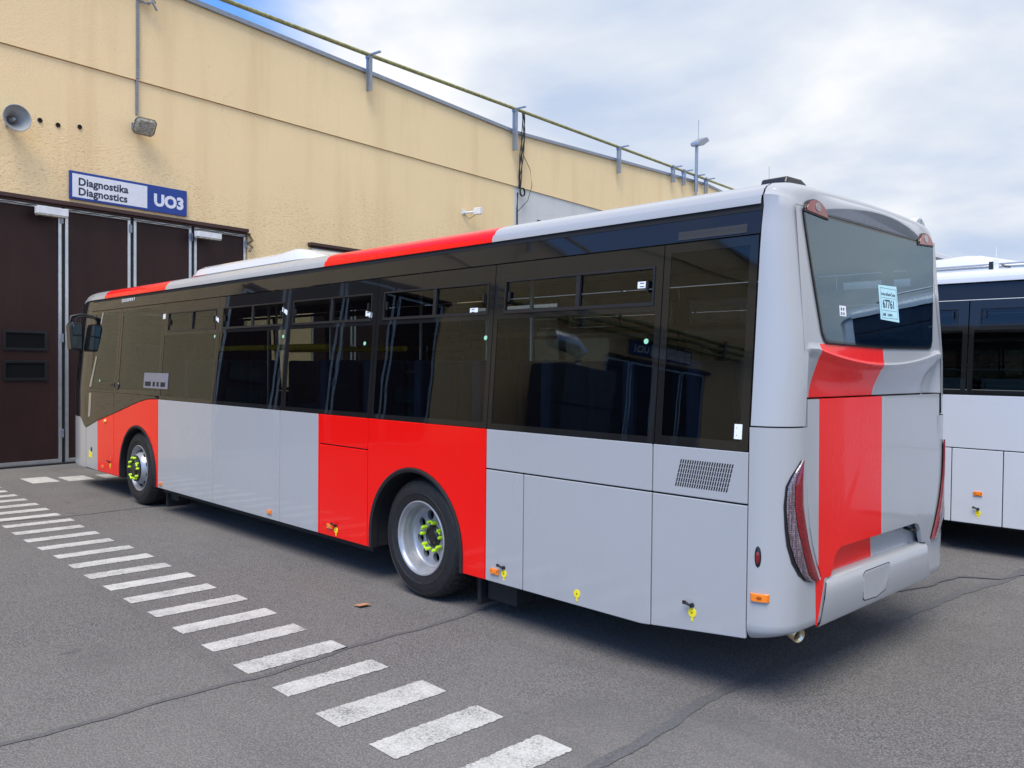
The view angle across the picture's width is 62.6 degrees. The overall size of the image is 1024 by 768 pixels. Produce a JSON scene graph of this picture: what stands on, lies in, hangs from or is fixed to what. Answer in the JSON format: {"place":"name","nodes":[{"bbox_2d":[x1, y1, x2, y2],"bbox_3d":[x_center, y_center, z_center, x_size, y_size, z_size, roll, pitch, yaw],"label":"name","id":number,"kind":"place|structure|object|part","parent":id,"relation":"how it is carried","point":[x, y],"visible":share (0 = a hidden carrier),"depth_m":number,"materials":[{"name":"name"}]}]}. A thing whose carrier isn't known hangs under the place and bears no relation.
{"place":"outdoors","nodes":[
{"label":"outdoors","id":0,"kind":"place"},
{"bbox_2d":[0,463,1023,767],"bbox_3d":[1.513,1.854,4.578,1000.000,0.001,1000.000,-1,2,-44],"label":"asphalt yard","id":1,"kind":"structure","parent":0,"point":[940,685],"depth_m":5.46,"materials":[{"name":"grey asphalt"}]},
{"bbox_2d":[0,494,16,496],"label":"road marking","id":2,"kind":"object","parent":1,"relation":"on","point":[10,495],"visible":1,"depth_m":12.11,"materials":[{"name":"paint"}]},
{"bbox_2d":[0,498,26,502],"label":"road marking","id":3,"kind":"object","parent":1,"relation":"on","point":[12,500],"visible":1,"depth_m":11.68,"materials":[{"name":"paint"}]},
{"bbox_2d":[0,503,38,508],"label":"road marking","id":4,"kind":"object","parent":1,"relation":"on","point":[18,505],"visible":1,"depth_m":11.28,"materials":[{"name":"paint"}]},
{"bbox_2d":[0,508,49,514],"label":"road marking","id":5,"kind":"object","parent":1,"relation":"on","point":[22,511],"visible":1,"depth_m":10.84,"materials":[{"name":"paint"}]},
{"bbox_2d":[0,513,59,521],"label":"road marking","id":6,"kind":"object","parent":1,"relation":"on","point":[28,517],"visible":1,"depth_m":10.43,"materials":[{"name":"paint"}]},
{"bbox_2d":[3,518,74,527],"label":"road marking","id":7,"kind":"object","parent":1,"relation":"on","point":[35,523],"visible":1,"depth_m":10.05,"materials":[{"name":"paint"}]},
{"bbox_2d":[22,477,58,483],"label":"road marking","id":8,"kind":"object","parent":1,"relation":"on","point":[39,480],"visible":1,"depth_m":13.69,"materials":[{"name":"paint"}]},
{"bbox_2d":[11,525,83,534],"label":"road marking","id":9,"kind":"object","parent":1,"relation":"on","point":[47,529],"visible":1,"depth_m":9.69,"materials":[{"name":"paint"}]},
{"bbox_2d":[24,531,100,541],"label":"road marking","id":10,"kind":"object","parent":1,"relation":"on","point":[61,536],"visible":1,"depth_m":9.31,"materials":[{"name":"paint"}]},
{"bbox_2d":[37,538,113,549],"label":"road marking","id":11,"kind":"object","parent":1,"relation":"on","point":[75,544],"visible":1,"depth_m":8.91,"materials":[{"name":"paint"}]},
{"bbox_2d":[58,475,93,480],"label":"road marking","id":12,"kind":"object","parent":1,"relation":"on","point":[75,478],"visible":1,"depth_m":13.95,"materials":[{"name":"paint"}]},
{"bbox_2d":[3,505,164,521],"bbox_3d":[-5.920,1.655,10.318,3.313,0.001,0.182,0,2,-39],"label":"tar seam","id":13,"kind":"object","parent":1,"relation":"on","point":[83,514],"visible":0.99,"depth_m":10.66,"materials":[{"name":"black asphalt"}]},
{"bbox_2d":[53,545,133,558],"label":"road marking","id":14,"kind":"object","parent":1,"relation":"on","point":[75,554],"visible":1,"depth_m":8.59,"materials":[{"name":"paint"}]},
{"bbox_2d":[97,474,117,477],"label":"road marking","id":15,"kind":"object","parent":1,"relation":"on","point":[107,475],"visible":0.55,"depth_m":14.34,"materials":[{"name":"paint"}]},
{"bbox_2d":[69,553,153,568],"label":"road marking","id":16,"kind":"object","parent":1,"relation":"on","point":[107,561],"visible":1,"depth_m":8.20,"materials":[{"name":"paint"}]},
{"bbox_2d":[84,563,170,578],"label":"road marking","id":17,"kind":"object","parent":1,"relation":"on","point":[124,571],"visible":1,"depth_m":7.82,"materials":[{"name":"paint"}]},
{"bbox_2d":[103,572,194,590],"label":"road marking","id":18,"kind":"object","parent":1,"relation":"on","point":[135,583],"visible":1,"depth_m":7.44,"materials":[{"name":"paint"}]},
{"bbox_2d":[123,583,216,603],"bbox_3d":[-2.863,1.754,7.074,0.714,0.001,0.210,-1,2,-44],"label":"road marking","id":19,"kind":"object","parent":1,"relation":"on","point":[162,594],"visible":1,"depth_m":7.06,"materials":[{"name":"paint"}]},
{"bbox_2d":[148,594,246,616],"bbox_3d":[-2.495,1.765,6.721,0.744,0.001,0.207,-1,2,-44],"label":"road marking","id":20,"kind":"object","parent":1,"relation":"on","point":[195,606],"visible":1,"depth_m":6.71,"materials":[{"name":"paint"}]},
{"bbox_2d":[172,608,275,633],"bbox_3d":[-2.151,1.777,6.339,0.744,0.001,0.211,-1,2,-44],"label":"road marking","id":21,"kind":"object","parent":1,"relation":"on","point":[215,622],"visible":1,"depth_m":6.33,"materials":[{"name":"paint"}]},
{"bbox_2d":[202,623,306,651],"bbox_3d":[-1.812,1.788,5.957,0.709,0.001,0.210,-1,2,-44],"label":"road marking","id":22,"kind":"object","parent":1,"relation":"on","point":[249,638],"visible":1,"depth_m":5.94,"materials":[{"name":"paint"}]},
{"bbox_2d":[0,595,541,745],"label":"tar seam","id":23,"kind":"object","parent":1,"relation":"on","point":[195,692],"visible":0.8,"depth_m":5.10,"materials":[{"name":"black asphalt"}]},
{"bbox_2d":[234,640,345,673],"bbox_3d":[-1.455,1.800,5.579,0.730,0.001,0.228,-1,2,-44],"label":"road marking","id":24,"kind":"object","parent":1,"relation":"on","point":[277,659],"visible":1,"depth_m":5.56,"materials":[{"name":"paint"}]},
{"bbox_2d":[272,660,387,696],"bbox_3d":[-1.111,1.811,5.214,0.715,0.001,0.208,-1,2,-44],"label":"road marking","id":25,"kind":"object","parent":1,"relation":"on","point":[302,685],"visible":1,"depth_m":5.20,"materials":[{"name":"paint"}]},
{"bbox_2d":[353,603,368,605],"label":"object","id":26,"kind":"object","parent":1,"relation":"on","point":[362,604],"visible":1,"depth_m":6.74,"materials":[{"name":"orange"}]},
{"bbox_2d":[0,0,721,468],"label":"depot hall","id":27,"kind":"structure","parent":1,"relation":"on","point":[262,142],"depth_m":18.01,"materials":[{"name":"yellow paint"}]},
{"bbox_2d":[2,104,31,131],"bbox_3d":[-8.850,-4.681,14.924,0.420,0.472,0.472,2,2,38],"label":"horn loudspeaker","id":28,"kind":"object","parent":27,"relation":"attached to","point":[16,117],"visible":1,"depth_m":14.92,"materials":[{"name":"metal"}]},
{"bbox_2d":[35,205,68,218],"bbox_3d":[-8.511,-3.153,15.517,0.320,0.165,0.535,2,2,38],"label":"gate lamp","id":29,"kind":"object","parent":27,"relation":"attached to","point":[52,212],"visible":1,"depth_m":15.40,"materials":[{"name":"white plastic"}]},
{"bbox_2d":[69,170,186,216],"bbox_3d":[-7.601,-3.779,16.817,0.043,0.533,2.392,2,2,38],"label":"gate sign","id":30,"kind":"object","parent":27,"relation":"attached to","point":[88,187],"visible":1,"depth_m":16.72,"materials":[{"name":"white plastic"}]},
{"bbox_2d":[131,0,157,136],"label":"wall floodlight","id":31,"kind":"object","parent":27,"relation":"attached to","point":[143,126],"depth_m":16.81,"materials":[{"name":"metal"}]},
{"bbox_2d":[195,231,221,240],"bbox_3d":[-6.538,-3.153,18.011,0.320,0.145,0.555,2,2,38],"label":"gate lamp","id":32,"kind":"object","parent":27,"relation":"attached to","point":[208,236],"visible":1,"depth_m":17.88,"materials":[{"name":"white plastic"}]},
{"bbox_2d":[462,207,481,218],"bbox_3d":[-1.175,-4.996,24.687,0.602,0.348,0.254,0,1,-6],"label":"security camera","id":33,"kind":"object","parent":27,"relation":"attached to","point":[477,211],"visible":1,"depth_m":24.63,"materials":[{"name":"white plastic"}]},
{"bbox_2d":[219,0,733,193],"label":"roof edge pipe","id":34,"kind":"object","parent":27,"relation":"attached to","point":[369,57],"visible":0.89,"depth_m":24.83,"materials":[{"name":"metal"}]},
{"bbox_2d":[691,120,708,194],"bbox_3d":[8.010,-9.642,35.928,0.360,3.250,1.092,2,2,38],"label":"roof street lamp","id":35,"kind":"object","parent":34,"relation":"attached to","point":[700,142],"visible":1,"depth_m":35.63,"materials":[{"name":"metal"}]},
{"bbox_2d":[516,113,531,224],"bbox_3d":[0.417,-6.370,26.720,0.239,4.264,0.662,2,2,38],"label":"cable bundle","id":36,"kind":"object","parent":27,"relation":"attached to","point":[521,159],"visible":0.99,"depth_m":26.52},
{"bbox_2d":[316,680,445,726],"bbox_3d":[-0.737,1.823,4.832,0.743,0.001,0.252,-1,2,-44],"label":"road marking","id":37,"kind":"object","parent":1,"relation":"on","point":[360,709],"visible":1,"depth_m":4.81,"materials":[{"name":"paint"}]},
{"bbox_2d":[370,705,502,758],"bbox_3d":[-0.387,1.834,4.468,0.734,0.001,0.241,-1,2,-44],"label":"road marking","id":38,"kind":"object","parent":1,"relation":"on","point":[414,739],"visible":1,"depth_m":4.45,"materials":[{"name":"paint"}]},
{"bbox_2d":[66,176,944,642],"bbox_3d":[-1.876,0.083,9.900,2.880,3.260,12.366,-1,2,-44],"label":"city bus","id":39,"kind":"object","parent":1,"relation":"on","point":[720,412],"visible":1,"depth_m":5.84,"materials":[{"name":"grey paint"}]},
{"bbox_3d":[-6.016,-0.485,12.417,0.098,1.200,1.261,-1,2,-44],"label":"window","id":40,"kind":"part","parent":39,"relation":"part of","materials":[{"name":"black glass"}]},
{"bbox_3d":[-5.037,-0.457,11.404,0.097,1.192,1.543,-1,2,-44],"label":"window","id":41,"kind":"part","parent":39,"relation":"part of","materials":[{"name":"black glass"}]},
{"bbox_3d":[-3.949,-0.403,10.277,0.100,1.230,1.578,-1,2,-44],"label":"window","id":42,"kind":"part","parent":39,"relation":"part of","materials":[{"name":"black glass"}]},
{"bbox_3d":[-2.839,-0.368,9.129,0.100,1.230,1.603,-1,2,-44],"label":"window","id":43,"kind":"part","parent":39,"relation":"part of","materials":[{"name":"black glass"}]},
{"bbox_3d":[-1.745,-0.333,7.997,0.100,1.230,1.533,-1,2,-44],"label":"window","id":44,"kind":"part","parent":39,"relation":"part of","materials":[{"name":"black glass"}]},
{"bbox_3d":[-0.679,-0.299,6.894,0.100,1.230,1.520,-1,2,-44],"label":"window","id":45,"kind":"part","parent":39,"relation":"part of","materials":[{"name":"black glass"}]},
{"bbox_3d":[0.386,-0.265,5.792,0.100,1.230,1.533,-1,2,-44],"label":"window","id":46,"kind":"part","parent":39,"relation":"part of","materials":[{"name":"black glass"}]},
{"bbox_3d":[1.147,-0.240,5.005,0.100,1.230,0.643,-1,2,-44],"label":"window","id":47,"kind":"part","parent":39,"relation":"part of","materials":[{"name":"black glass"}]},
{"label":"window","id":48,"kind":"part","parent":39,"relation":"part of","materials":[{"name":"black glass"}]},
{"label":"rear window","id":49,"kind":"part","parent":39,"relation":"part of","materials":[{"name":"black glass"}]},
{"bbox_3d":[2.391,0.605,5.489,2.026,1.051,0.042,-1,2,-44],"label":"engine door","id":50,"kind":"part","parent":39,"relation":"part of","materials":[{"name":"grey paint"}]},
{"bbox_2d":[462,735,571,767],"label":"road marking","id":51,"kind":"object","parent":1,"relation":"on","point":[534,751],"visible":1,"depth_m":4.19,"materials":[{"name":"paint"}]},
{"bbox_2d":[583,568,1023,767],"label":"tar seam","id":52,"kind":"object","parent":1,"relation":"on","point":[678,717],"visible":1,"depth_m":5.22,"materials":[{"name":"black asphalt"}]},
{"bbox_2d":[900,573,1023,590],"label":"tar seam","id":53,"kind":"object","parent":1,"relation":"on","point":[941,580],"visible":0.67,"depth_m":7.80,"materials":[{"name":"black asphalt"}]},
{"bbox_2d":[921,246,1023,531],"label":"white bus","id":54,"kind":"object","parent":1,"relation":"on","point":[982,341],"visible":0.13,"depth_m":8.82,"materials":[{"name":"paint"}]},
{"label":"window","id":55,"kind":"part","parent":54,"relation":"part of","materials":[{"name":"black glass"}]},
{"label":"window","id":56,"kind":"part","parent":54,"relation":"part of","materials":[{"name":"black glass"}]},
{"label":"window","id":57,"kind":"part","parent":54,"relation":"part of","materials":[{"name":"black glass"}]},
{"bbox_2d":[199,0,1023,260],"label":"sky","id":58,"kind":"structure","parent":0,"point":[910,109],"materials":[{"name":"white"}]},
{"bbox_2d":[939,297,1023,301],"bbox_3d":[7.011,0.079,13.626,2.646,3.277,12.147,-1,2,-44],"label":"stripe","id":59,"kind":"object","parent":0,"point":[981,299],"depth_m":12.17,"materials":[{"name":"paint"}]}
]}

